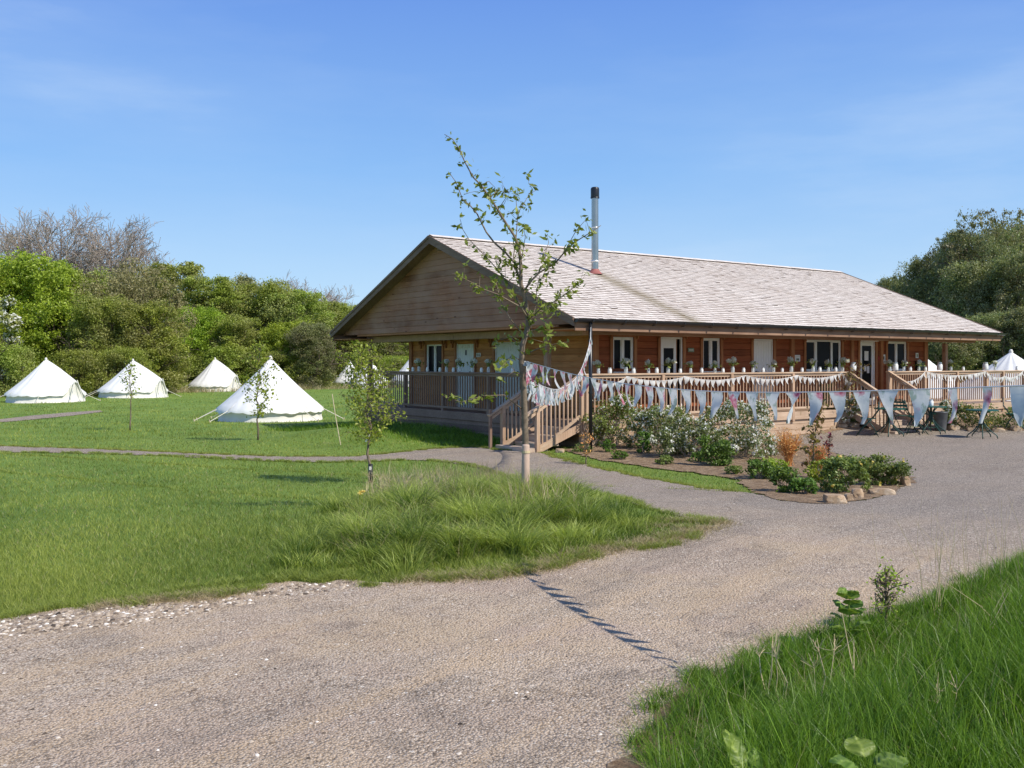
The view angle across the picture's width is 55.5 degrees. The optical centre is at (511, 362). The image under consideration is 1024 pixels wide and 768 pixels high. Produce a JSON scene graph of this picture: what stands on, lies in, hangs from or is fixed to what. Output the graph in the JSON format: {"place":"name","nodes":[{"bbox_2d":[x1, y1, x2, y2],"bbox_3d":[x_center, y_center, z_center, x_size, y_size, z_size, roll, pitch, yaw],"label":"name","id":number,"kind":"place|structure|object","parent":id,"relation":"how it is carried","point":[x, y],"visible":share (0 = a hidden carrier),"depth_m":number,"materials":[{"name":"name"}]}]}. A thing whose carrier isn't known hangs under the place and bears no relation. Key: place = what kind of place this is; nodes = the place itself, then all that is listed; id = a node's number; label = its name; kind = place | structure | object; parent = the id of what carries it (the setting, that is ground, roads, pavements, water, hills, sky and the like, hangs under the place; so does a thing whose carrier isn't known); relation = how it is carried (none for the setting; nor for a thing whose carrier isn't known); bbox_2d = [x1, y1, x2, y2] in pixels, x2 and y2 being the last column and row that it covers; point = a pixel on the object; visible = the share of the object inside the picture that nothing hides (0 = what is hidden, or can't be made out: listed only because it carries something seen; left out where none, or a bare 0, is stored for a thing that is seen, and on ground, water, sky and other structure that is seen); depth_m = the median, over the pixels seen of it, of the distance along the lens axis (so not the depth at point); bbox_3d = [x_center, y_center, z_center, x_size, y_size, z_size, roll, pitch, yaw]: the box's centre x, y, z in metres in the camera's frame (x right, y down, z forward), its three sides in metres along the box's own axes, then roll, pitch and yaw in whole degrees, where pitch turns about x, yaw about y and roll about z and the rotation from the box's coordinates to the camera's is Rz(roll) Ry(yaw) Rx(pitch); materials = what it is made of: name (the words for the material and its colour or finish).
{"place":"outdoors","nodes":[
{"label":"outdoors","id":0,"kind":"place"},
{"bbox_2d":[91,383,400,393],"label":"dry meadow grass","id":1,"kind":"structure","parent":0,"point":[183,389],"depth_m":67.95,"materials":[{"name":"green plant"}]},
{"bbox_2d":[0,450,699,518],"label":"verge grass","id":2,"kind":"structure","parent":0,"point":[642,503],"depth_m":17.29,"materials":[{"name":"green plant"}]},
{"bbox_2d":[262,420,521,447],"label":"rough grass","id":3,"kind":"structure","parent":0,"point":[450,435],"depth_m":23.21,"materials":[{"name":"green plant"}]},
{"bbox_2d":[0,446,804,532],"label":"gravel path","id":4,"kind":"structure","parent":0,"point":[712,504],"depth_m":16.31,"materials":[{"name":"grey gravel"}]},
{"bbox_2d":[359,453,585,510],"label":"dry grass","id":5,"kind":"structure","parent":0,"point":[438,474],"depth_m":10.53,"materials":[{"name":"green plant"}]},
{"bbox_2d":[0,379,1021,767],"bbox_3d":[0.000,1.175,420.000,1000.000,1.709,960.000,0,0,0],"label":"grass ground","id":6,"kind":"structure","parent":0,"point":[194,409],"depth_m":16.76,"materials":[{"name":"green plant"}]},
{"bbox_2d":[0,295,24,380],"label":"hawthorn tree","id":7,"kind":"object","parent":6,"relation":"on","point":[12,322],"visible":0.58,"depth_m":58.32,"materials":[{"name":"white plant"}]},
{"bbox_2d":[0,340,42,397],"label":"hedge bush","id":8,"kind":"object","parent":6,"relation":"on","point":[20,357],"visible":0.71,"depth_m":57.14,"materials":[{"name":"green plant"}]},
{"bbox_2d":[0,268,47,364],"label":"hedgerow tree","id":9,"kind":"object","parent":6,"relation":"on","point":[1,323],"visible":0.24,"depth_m":63.07,"materials":[{"name":"green plant"}]},
{"bbox_2d":[0,246,97,382],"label":"hedgerow tree","id":10,"kind":"object","parent":6,"relation":"on","point":[37,285],"visible":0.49,"depth_m":64.40,"materials":[{"name":"green plant"}]},
{"bbox_2d":[0,358,100,403],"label":"bell tent","id":11,"kind":"object","parent":6,"relation":"on","point":[45,381],"visible":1,"depth_m":49.55,"materials":[{"name":"fabric"}]},
{"bbox_2d":[33,265,117,371],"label":"hedgerow tree","id":12,"kind":"object","parent":6,"relation":"on","point":[84,282],"visible":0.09,"depth_m":69.30,"materials":[{"name":"green plant"}]},
{"bbox_2d":[42,345,109,396],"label":"hedge bush","id":13,"kind":"object","parent":6,"relation":"on","point":[79,360],"visible":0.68,"depth_m":57.50,"materials":[{"name":"green plant"}]},
{"bbox_2d":[0,203,153,290],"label":"bare tree","id":14,"kind":"object","parent":6,"relation":"on","point":[45,235],"visible":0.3,"depth_m":89.19,"materials":[{"name":"plant"}]},
{"bbox_2d":[55,290,132,381],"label":"hedgerow tree","id":15,"kind":"object","parent":6,"relation":"on","point":[92,309],"visible":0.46,"depth_m":62.58,"materials":[{"name":"green plant"}]},
{"bbox_2d":[52,268,161,350],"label":"hedgerow tree","id":16,"kind":"object","parent":6,"relation":"on","point":[96,287],"visible":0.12,"depth_m":67.23,"materials":[{"name":"green plant"}]},
{"bbox_2d":[49,216,174,324],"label":"bare tree","id":17,"kind":"object","parent":6,"relation":"on","point":[133,238],"visible":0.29,"depth_m":88.85,"materials":[{"name":"plant"}]},
{"bbox_2d":[84,346,159,394],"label":"hedge bush","id":18,"kind":"object","parent":6,"relation":"on","point":[118,357],"visible":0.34,"depth_m":58.39,"materials":[{"name":"green plant"}]},
{"bbox_2d":[85,359,180,398],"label":"bell tent","id":19,"kind":"object","parent":6,"relation":"on","point":[151,384],"visible":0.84,"depth_m":55.88,"materials":[{"name":"fabric"}]},
{"bbox_2d":[93,296,203,393],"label":"hedgerow tree","id":20,"kind":"object","parent":6,"relation":"on","point":[154,343],"visible":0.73,"depth_m":62.98,"materials":[{"name":"green plant"}]},
{"bbox_2d":[98,256,199,387],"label":"hedgerow tree","id":21,"kind":"object","parent":6,"relation":"on","point":[175,297],"visible":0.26,"depth_m":68.48,"materials":[{"name":"green plant"}]},
{"bbox_2d":[133,259,210,321],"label":"hedgerow tree","id":22,"kind":"object","parent":6,"relation":"on","point":[188,268],"visible":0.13,"depth_m":86.51,"materials":[{"name":"green plant"}]},
{"bbox_2d":[165,303,231,382],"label":"hedgerow tree","id":23,"kind":"object","parent":6,"relation":"on","point":[203,316],"visible":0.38,"depth_m":78.65,"materials":[{"name":"green plant"}]},
{"bbox_2d":[0,401,415,448],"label":"field tufts","id":24,"kind":"object","parent":6,"relation":"on","point":[135,422],"visible":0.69,"depth_m":30.68,"materials":[{"name":"green plant"}]},
{"bbox_2d":[182,358,241,391],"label":"bell tent","id":25,"kind":"object","parent":6,"relation":"on","point":[218,374],"visible":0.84,"depth_m":68.63,"materials":[{"name":"fabric"}]},
{"bbox_2d":[166,274,261,361],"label":"hedgerow tree","id":26,"kind":"object","parent":6,"relation":"on","point":[209,289],"visible":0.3,"depth_m":84.18,"materials":[{"name":"green plant"}]},
{"bbox_2d":[190,344,258,384],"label":"hedge bush","id":27,"kind":"object","parent":6,"relation":"on","point":[232,358],"visible":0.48,"depth_m":76.23,"materials":[{"name":"green plant"}]},
{"bbox_2d":[195,314,271,380],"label":"hedgerow tree","id":28,"kind":"object","parent":6,"relation":"on","point":[235,336],"visible":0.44,"depth_m":77.92,"materials":[{"name":"green plant"}]},
{"bbox_2d":[235,339,281,439],"bbox_3d":[-5.896,0.622,22.771,1.114,2.364,1.102,0,0,0],"label":"sapling","id":29,"kind":"object","parent":6,"relation":"on","point":[262,360],"visible":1,"depth_m":22.76,"materials":[{"name":"green plant"}]},
{"bbox_2d":[226,276,299,369],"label":"hedgerow tree","id":30,"kind":"object","parent":6,"relation":"on","point":[271,286],"visible":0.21,"depth_m":84.06,"materials":[{"name":"green plant"}]},
{"bbox_2d":[193,356,344,422],"bbox_3d":[-8.268,0.890,33.285,5.089,2.282,4.052,0,0,0],"label":"bell tent","id":31,"kind":"object","parent":6,"relation":"on","point":[295,402],"visible":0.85,"depth_m":32.28,"materials":[{"name":"fabric"}]},
{"bbox_2d":[247,346,312,384],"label":"hedge bush","id":32,"kind":"object","parent":6,"relation":"on","point":[277,356],"visible":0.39,"depth_m":76.19,"materials":[{"name":"green plant"}]},
{"bbox_2d":[251,319,332,386],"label":"hedgerow tree","id":33,"kind":"object","parent":6,"relation":"on","point":[276,331],"visible":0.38,"depth_m":77.42,"materials":[{"name":"green plant"}]},
{"bbox_2d":[259,288,348,367],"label":"hedgerow tree","id":34,"kind":"object","parent":6,"relation":"on","point":[299,296],"visible":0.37,"depth_m":83.06,"materials":[{"name":"green plant"}]},
{"bbox_2d":[282,322,346,388],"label":"hedgerow tree","id":35,"kind":"object","parent":6,"relation":"on","point":[313,333],"visible":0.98,"depth_m":76.17,"materials":[{"name":"green plant"}]},
{"bbox_2d":[0,513,729,622],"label":"verge grass","id":36,"kind":"structure","parent":6,"relation":"on","point":[250,586],"depth_m":6.86,"materials":[{"name":"green plant"}]},
{"bbox_2d":[335,339,409,463],"bbox_3d":[-2.130,0.728,14.676,1.160,2.162,1.180,0,0,0],"label":"sapling","id":37,"kind":"object","parent":6,"relation":"on","point":[363,358],"visible":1,"depth_m":14.60,"materials":[{"name":"green plant"}]},
{"bbox_2d":[0,444,751,491],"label":"verge grass","id":38,"kind":"structure","parent":6,"relation":"on","point":[554,455],"depth_m":19.11,"materials":[{"name":"green plant"}]},
{"bbox_2d":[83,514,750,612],"bbox_3d":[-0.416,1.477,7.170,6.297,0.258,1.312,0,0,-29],"label":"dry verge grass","id":39,"kind":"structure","parent":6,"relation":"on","point":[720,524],"depth_m":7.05,"materials":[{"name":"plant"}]},
{"bbox_2d":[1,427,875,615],"bbox_3d":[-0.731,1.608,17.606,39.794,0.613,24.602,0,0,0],"label":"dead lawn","id":40,"kind":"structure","parent":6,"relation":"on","point":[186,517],"depth_m":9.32,"materials":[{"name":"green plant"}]},
{"bbox_2d":[255,466,670,579],"bbox_3d":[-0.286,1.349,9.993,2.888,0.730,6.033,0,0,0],"label":"tussock grass","id":41,"kind":"structure","parent":6,"relation":"on","point":[508,526],"depth_m":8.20,"materials":[{"name":"green plant"}]},
{"bbox_2d":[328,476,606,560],"bbox_3d":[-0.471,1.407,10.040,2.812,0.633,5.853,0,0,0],"label":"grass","id":42,"kind":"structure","parent":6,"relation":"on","point":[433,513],"depth_m":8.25,"materials":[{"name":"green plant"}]},
{"bbox_2d":[441,132,600,480],"bbox_3d":[0.086,-0.456,9.615,1.525,3.655,1.110,0,0,0],"label":"cherry tree","id":43,"kind":"object","parent":6,"relation":"on","point":[529,316],"visible":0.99,"depth_m":9.59,"materials":[{"name":"green plant"}]},
{"bbox_2d":[526,331,592,405],"bbox_3d":[0.750,-0.037,14.672,0.296,1.381,10.215,0,0,8],"label":"bunting","id":44,"kind":"object","parent":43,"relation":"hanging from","point":[541,394],"visible":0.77,"depth_m":14.02,"materials":[{"name":"fabric"}]},
{"bbox_2d":[526,361,1023,426],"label":"bunting","id":45,"kind":"object","parent":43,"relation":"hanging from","point":[920,398],"visible":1,"depth_m":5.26,"materials":[{"name":"fabric"}]},
{"bbox_2d":[487,373,584,452],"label":"wooden staircase","id":46,"kind":"structure","parent":6,"relation":"on","point":[542,437],"depth_m":20.62,"materials":[{"name":"brown wood"}]},
{"bbox_2d":[329,187,1005,451],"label":"timber lodge","id":47,"kind":"structure","parent":6,"relation":"on","point":[639,310],"depth_m":24.88,"materials":[{"name":"brown wood"}]},
{"bbox_2d":[457,344,473,407],"bbox_3d":[-1.242,0.316,26.227,0.090,1.789,0.893,0,0,-36],"label":"door","id":48,"kind":"structure","parent":47,"relation":"in","point":[465,352],"depth_m":26.21,"materials":[{"name":"white paint"}]},
{"bbox_2d":[495,342,519,410],"bbox_3d":[-0.096,0.327,24.619,0.090,1.766,1.137,0,0,-36],"label":"door","id":49,"kind":"structure","parent":47,"relation":"in","point":[509,348],"depth_m":24.66,"materials":[{"name":"white paint"}]},
{"bbox_2d":[613,337,632,372],"bbox_3d":[2.560,-0.184,22.405,0.707,0.829,0.125,0,0,-36],"label":"window","id":50,"kind":"structure","parent":47,"relation":"in","point":[622,346],"depth_m":22.40,"materials":[{"name":"white paint"}]},
{"bbox_2d":[661,337,681,409],"bbox_3d":[3.796,0.294,23.340,0.749,1.832,0.056,0,0,-36],"label":"door","id":51,"kind":"structure","parent":47,"relation":"in","point":[668,344],"depth_m":23.34,"materials":[{"name":"white paint"}]},
{"bbox_2d":[703,338,720,372],"bbox_3d":[4.938,-0.193,24.104,0.684,0.852,0.125,0,0,-36],"label":"window","id":52,"kind":"structure","parent":47,"relation":"in","point":[711,346],"depth_m":24.11,"materials":[{"name":"white paint"}]},
{"bbox_2d":[754,339,772,407],"bbox_3d":[6.496,0.294,25.244,0.781,1.832,0.090,0,0,-36],"label":"door","id":53,"kind":"structure","parent":47,"relation":"in","point":[763,348],"depth_m":25.28,"materials":[{"name":"white paint"}]},
{"bbox_2d":[806,340,840,371],"bbox_3d":[8.518,-0.199,26.708,1.549,0.863,0.050,0,0,-36],"label":"window","id":54,"kind":"structure","parent":47,"relation":"in","point":[821,350],"depth_m":26.74,"materials":[{"name":"white paint"}]},
{"bbox_2d":[860,341,874,404],"bbox_3d":[10.138,0.276,27.870,0.737,1.867,0.056,0,0,-36],"label":"door","id":55,"kind":"structure","parent":47,"relation":"in","point":[867,348],"depth_m":27.93,"materials":[{"name":"white paint"}]},
{"bbox_2d":[888,341,905,370],"bbox_3d":[11.316,-0.199,28.707,0.983,0.869,0.050,0,0,-36],"label":"window","id":56,"kind":"structure","parent":47,"relation":"in","point":[896,350],"depth_m":28.77,"materials":[{"name":"white paint"}]},
{"bbox_2d":[607,660,746,767],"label":"bare earth","id":57,"kind":"structure","parent":6,"relation":"on","point":[625,762],"depth_m":4.07,"materials":[{"name":"soil"}]},
{"bbox_2d":[369,398,1011,447],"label":"timber deck","id":58,"kind":"structure","parent":6,"relation":"on","point":[470,419],"depth_m":24.66,"materials":[{"name":"brown wood"}]},
{"bbox_2d":[371,371,543,423],"bbox_3d":[-1.700,0.855,25.176,0.125,1.250,8.472,0,0,-36],"label":"deck railing","id":59,"kind":"object","parent":58,"relation":"on","point":[487,376],"visible":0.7,"depth_m":25.07,"materials":[{"name":"brown wood"}]},
{"bbox_2d":[584,372,848,432],"bbox_3d":[5.234,0.855,23.314,9.142,1.250,0.125,0,0,-36],"label":"deck railing","id":60,"kind":"object","parent":58,"relation":"on","point":[661,377],"visible":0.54,"depth_m":23.24,"materials":[{"name":"brown wood"}]},
{"bbox_2d":[596,373,851,391],"bbox_3d":[5.453,0.454,23.362,9.077,0.440,0.108,0,0,-36],"label":"bunting","id":61,"kind":"object","parent":60,"relation":"hanging from","point":[652,383],"visible":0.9,"depth_m":22.92,"materials":[{"name":"white fabric"}]},
{"bbox_2d":[891,370,988,412],"bbox_3d":[12.535,0.855,28.531,5.215,1.250,0.125,0,0,-36],"label":"deck railing","id":62,"kind":"object","parent":58,"relation":"on","point":[926,382],"visible":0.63,"depth_m":28.62,"materials":[{"name":"brown wood"}]},
{"bbox_2d":[988,370,1023,409],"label":"deck railing","id":63,"kind":"object","parent":58,"relation":"on","point":[1000,393],"visible":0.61,"depth_m":30.51,"materials":[{"name":"brown wood"}]},
{"bbox_2d":[552,426,916,502],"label":"flower bed soil","id":64,"kind":"structure","parent":6,"relation":"on","point":[799,457],"depth_m":17.37,"materials":[{"name":"brown soil"}]},
{"bbox_2d":[579,391,653,445],"bbox_3d":[2.249,1.202,20.874,1.656,1.220,1.495,0,0,0],"label":"flowering shrub","id":65,"kind":"object","parent":64,"relation":"on","point":[616,403],"visible":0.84,"depth_m":20.56,"materials":[{"name":"green plant"}]},
{"bbox_2d":[621,403,686,447],"bbox_3d":[2.929,1.300,20.012,1.378,0.990,0.957,0,0,39],"label":"flowering shrub","id":66,"kind":"object","parent":64,"relation":"on","point":[647,420],"visible":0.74,"depth_m":20.00,"materials":[{"name":"green plant"}]},
{"bbox_2d":[652,416,724,456],"bbox_3d":[3.386,1.419,18.811,1.356,0.857,1.092,0,0,0],"label":"flowering shrub","id":67,"kind":"object","parent":64,"relation":"on","point":[665,435],"visible":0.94,"depth_m":18.65,"materials":[{"name":"green plant"}]},
{"bbox_2d":[694,434,736,465],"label":"green shrub","id":68,"kind":"object","parent":64,"relation":"on","point":[720,453],"visible":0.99,"depth_m":17.31,"materials":[{"name":"green plant"}]},
{"bbox_2d":[693,405,746,445],"bbox_3d":[4.224,1.302,19.823,1.157,0.958,1.064,0,0,0],"label":"flowering shrub","id":69,"kind":"object","parent":64,"relation":"on","point":[726,431],"visible":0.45,"depth_m":19.68,"materials":[{"name":"green plant"}]},
{"bbox_2d":[708,398,780,459],"bbox_3d":[4.454,1.245,18.790,1.352,1.204,1.410,0,0,36],"label":"flowering shrub","id":70,"kind":"object","parent":64,"relation":"on","point":[750,441],"visible":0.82,"depth_m":18.60,"materials":[{"name":"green plant"}]},
{"bbox_2d":[744,458,774,478],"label":"plant","id":71,"kind":"object","parent":64,"relation":"on","point":[757,465],"visible":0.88,"depth_m":15.12,"materials":[{"name":"green plant"}]},
{"bbox_2d":[767,465,803,492],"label":"plant","id":72,"kind":"object","parent":64,"relation":"on","point":[783,473],"visible":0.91,"depth_m":13.08,"materials":[{"name":"green plant"}]},
{"bbox_2d":[770,427,806,465],"bbox_3d":[4.893,1.489,17.309,0.565,0.723,0.644,0,0,-33],"label":"dogwood","id":73,"kind":"object","parent":64,"relation":"on","point":[789,446],"visible":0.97,"depth_m":17.26,"materials":[{"name":"orange plant"}]},
{"bbox_2d":[794,399,829,469],"bbox_3d":[4.612,1.181,14.979,0.536,1.277,0.412,0,0,-17],"label":"sapling","id":74,"kind":"object","parent":64,"relation":"on","point":[812,435],"visible":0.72,"depth_m":14.98,"materials":[{"name":"green plant"}]},
{"bbox_2d":[816,453,872,492],"bbox_3d":[4.467,1.495,13.171,0.724,0.570,0.850,0,0,0],"label":"potentilla","id":75,"kind":"object","parent":64,"relation":"on","point":[852,467],"visible":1,"depth_m":13.01,"materials":[{"name":"green plant"}]},
{"bbox_2d":[856,452,915,485],"bbox_3d":[5.360,1.561,14.214,0.925,0.519,0.806,0,0,0],"label":"potentilla","id":76,"kind":"object","parent":64,"relation":"on","point":[877,468],"visible":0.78,"depth_m":14.07,"materials":[{"name":"green plant"}]},
{"bbox_2d":[721,729,762,767],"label":"broadleaf weed","id":77,"kind":"object","parent":6,"relation":"on","point":[735,746],"visible":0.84,"depth_m":3.44,"materials":[{"name":"green plant"}]},
{"bbox_2d":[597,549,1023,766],"bbox_3d":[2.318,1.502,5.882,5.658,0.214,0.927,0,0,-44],"label":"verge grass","id":78,"kind":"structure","parent":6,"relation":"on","point":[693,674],"depth_m":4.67,"materials":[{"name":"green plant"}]},
{"bbox_2d":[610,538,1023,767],"bbox_3d":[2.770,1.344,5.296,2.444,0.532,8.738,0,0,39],"label":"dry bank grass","id":79,"kind":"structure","parent":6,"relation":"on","point":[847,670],"depth_m":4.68,"materials":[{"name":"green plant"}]},
{"bbox_2d":[829,587,870,639],"bbox_3d":[1.851,1.425,5.369,0.220,0.363,0.202,0,0,0],"label":"broadleaf weed","id":80,"kind":"object","parent":6,"relation":"on","point":[845,593],"visible":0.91,"depth_m":5.35,"materials":[{"name":"green plant"}]},
{"bbox_2d":[829,735,908,767],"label":"broadleaf weed","id":81,"kind":"object","parent":6,"relation":"on","point":[855,745],"visible":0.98,"depth_m":3.25,"materials":[{"name":"green plant"}]},
{"bbox_2d":[866,556,913,627],"bbox_3d":[2.215,1.343,5.703,0.263,0.464,0.282,0,0,0],"label":"seedling","id":82,"kind":"object","parent":6,"relation":"on","point":[884,585],"visible":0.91,"depth_m":5.71,"materials":[{"name":"green plant"}]},
{"bbox_2d":[896,249,943,296],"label":"woodland tree","id":83,"kind":"object","parent":6,"relation":"on","point":[915,266],"visible":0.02,"depth_m":63.92,"materials":[{"name":"green plant"}]},
{"bbox_2d":[899,272,955,308],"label":"woodland tree","id":84,"kind":"object","parent":6,"relation":"on","point":[920,292],"visible":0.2,"depth_m":59.71,"materials":[{"name":"green plant"}]},
{"bbox_2d":[871,494,1023,589],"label":"dry stalks","id":85,"kind":"object","parent":6,"relation":"on","point":[965,546],"visible":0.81,"depth_m":6.83,"materials":[{"name":"beige plant"}]},
{"bbox_2d":[930,226,986,302],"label":"woodland tree","id":86,"kind":"object","parent":6,"relation":"on","point":[941,258],"visible":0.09,"depth_m":59.49,"materials":[{"name":"green plant"}]},
{"bbox_2d":[928,341,993,381],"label":"woodland tree","id":87,"kind":"object","parent":6,"relation":"on","point":[958,354],"visible":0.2,"depth_m":45.25,"materials":[{"name":"green plant"}]},
{"bbox_2d":[918,206,1019,319],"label":"woodland tree","id":88,"kind":"object","parent":6,"relation":"on","point":[958,248],"visible":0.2,"depth_m":57.42,"materials":[{"name":"green plant"}]},
{"bbox_2d":[927,257,1018,362],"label":"woodland tree","id":89,"kind":"object","parent":6,"relation":"on","point":[957,296],"visible":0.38,"depth_m":53.35,"materials":[{"name":"green plant"}]},
{"bbox_2d":[939,349,1023,412],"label":"bell tent","id":90,"kind":"object","parent":6,"relation":"on","point":[1010,360],"visible":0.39,"depth_m":33.38,"materials":[{"name":"fabric"}]},
{"bbox_2d":[947,415,1023,430],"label":"flower bed soil","id":91,"kind":"structure","parent":6,"relation":"on","point":[1010,422],"depth_m":26.41,"materials":[{"name":"brown soil"}]},
{"bbox_2d":[951,401,1011,429],"bbox_3d":[12.113,1.390,25.494,1.272,0.777,1.771,0,0,-44],"label":"rose bush","id":92,"kind":"object","parent":91,"relation":"on","point":[988,422],"visible":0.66,"depth_m":25.30,"materials":[{"name":"green plant"}]},
{"bbox_2d":[959,310,1023,378],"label":"woodland tree","id":93,"kind":"object","parent":6,"relation":"on","point":[993,321],"visible":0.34,"depth_m":46.29,"materials":[{"name":"green plant"}]},
{"bbox_2d":[965,220,1023,311],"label":"woodland tree","id":94,"kind":"object","parent":6,"relation":"on","point":[1006,248],"visible":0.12,"depth_m":55.82,"materials":[{"name":"green plant"}]},
{"bbox_2d":[967,252,1023,352],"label":"woodland tree","id":95,"kind":"object","parent":6,"relation":"on","point":[1015,272],"visible":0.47,"depth_m":51.70,"materials":[{"name":"green plant"}]},
{"bbox_2d":[995,304,1023,357],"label":"woodland tree","id":96,"kind":"object","parent":6,"relation":"on","point":[1019,316],"visible":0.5,"depth_m":45.85,"materials":[{"name":"green plant"}]},
{"bbox_2d":[0,421,1023,767],"bbox_3d":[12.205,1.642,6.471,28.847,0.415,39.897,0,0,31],"label":"gravel road","id":97,"kind":"structure","parent":0,"point":[588,653],"depth_m":5.46,"materials":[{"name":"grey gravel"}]},
{"bbox_2d":[0,581,358,637],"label":"verge stones","id":98,"kind":"object","parent":97,"relation":"on","point":[35,617],"visible":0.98,"depth_m":6.08,"materials":[{"name":"grey stone"}]},
{"bbox_2d":[0,588,737,767],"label":"loose stones","id":99,"kind":"object","parent":97,"relation":"on","point":[250,741],"visible":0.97,"depth_m":4.46,"materials":[{"name":"grey stone"}]},
{"bbox_2d":[846,371,930,433],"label":"wooden staircase","id":100,"kind":"structure","parent":97,"relation":"on","point":[879,422],"depth_m":25.92,"materials":[{"name":"brown wood"}]},
{"bbox_2d":[0,0,1023,329],"label":"sky","id":101,"kind":"structure","parent":0,"point":[306,139],"materials":[{"name":"blue"}]},
{"bbox_2d":[612,545,1023,767],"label":"bank grass","id":102,"kind":"structure","parent":0,"point":[968,747],"depth_m":4.21,"materials":[{"name":"green plant"}]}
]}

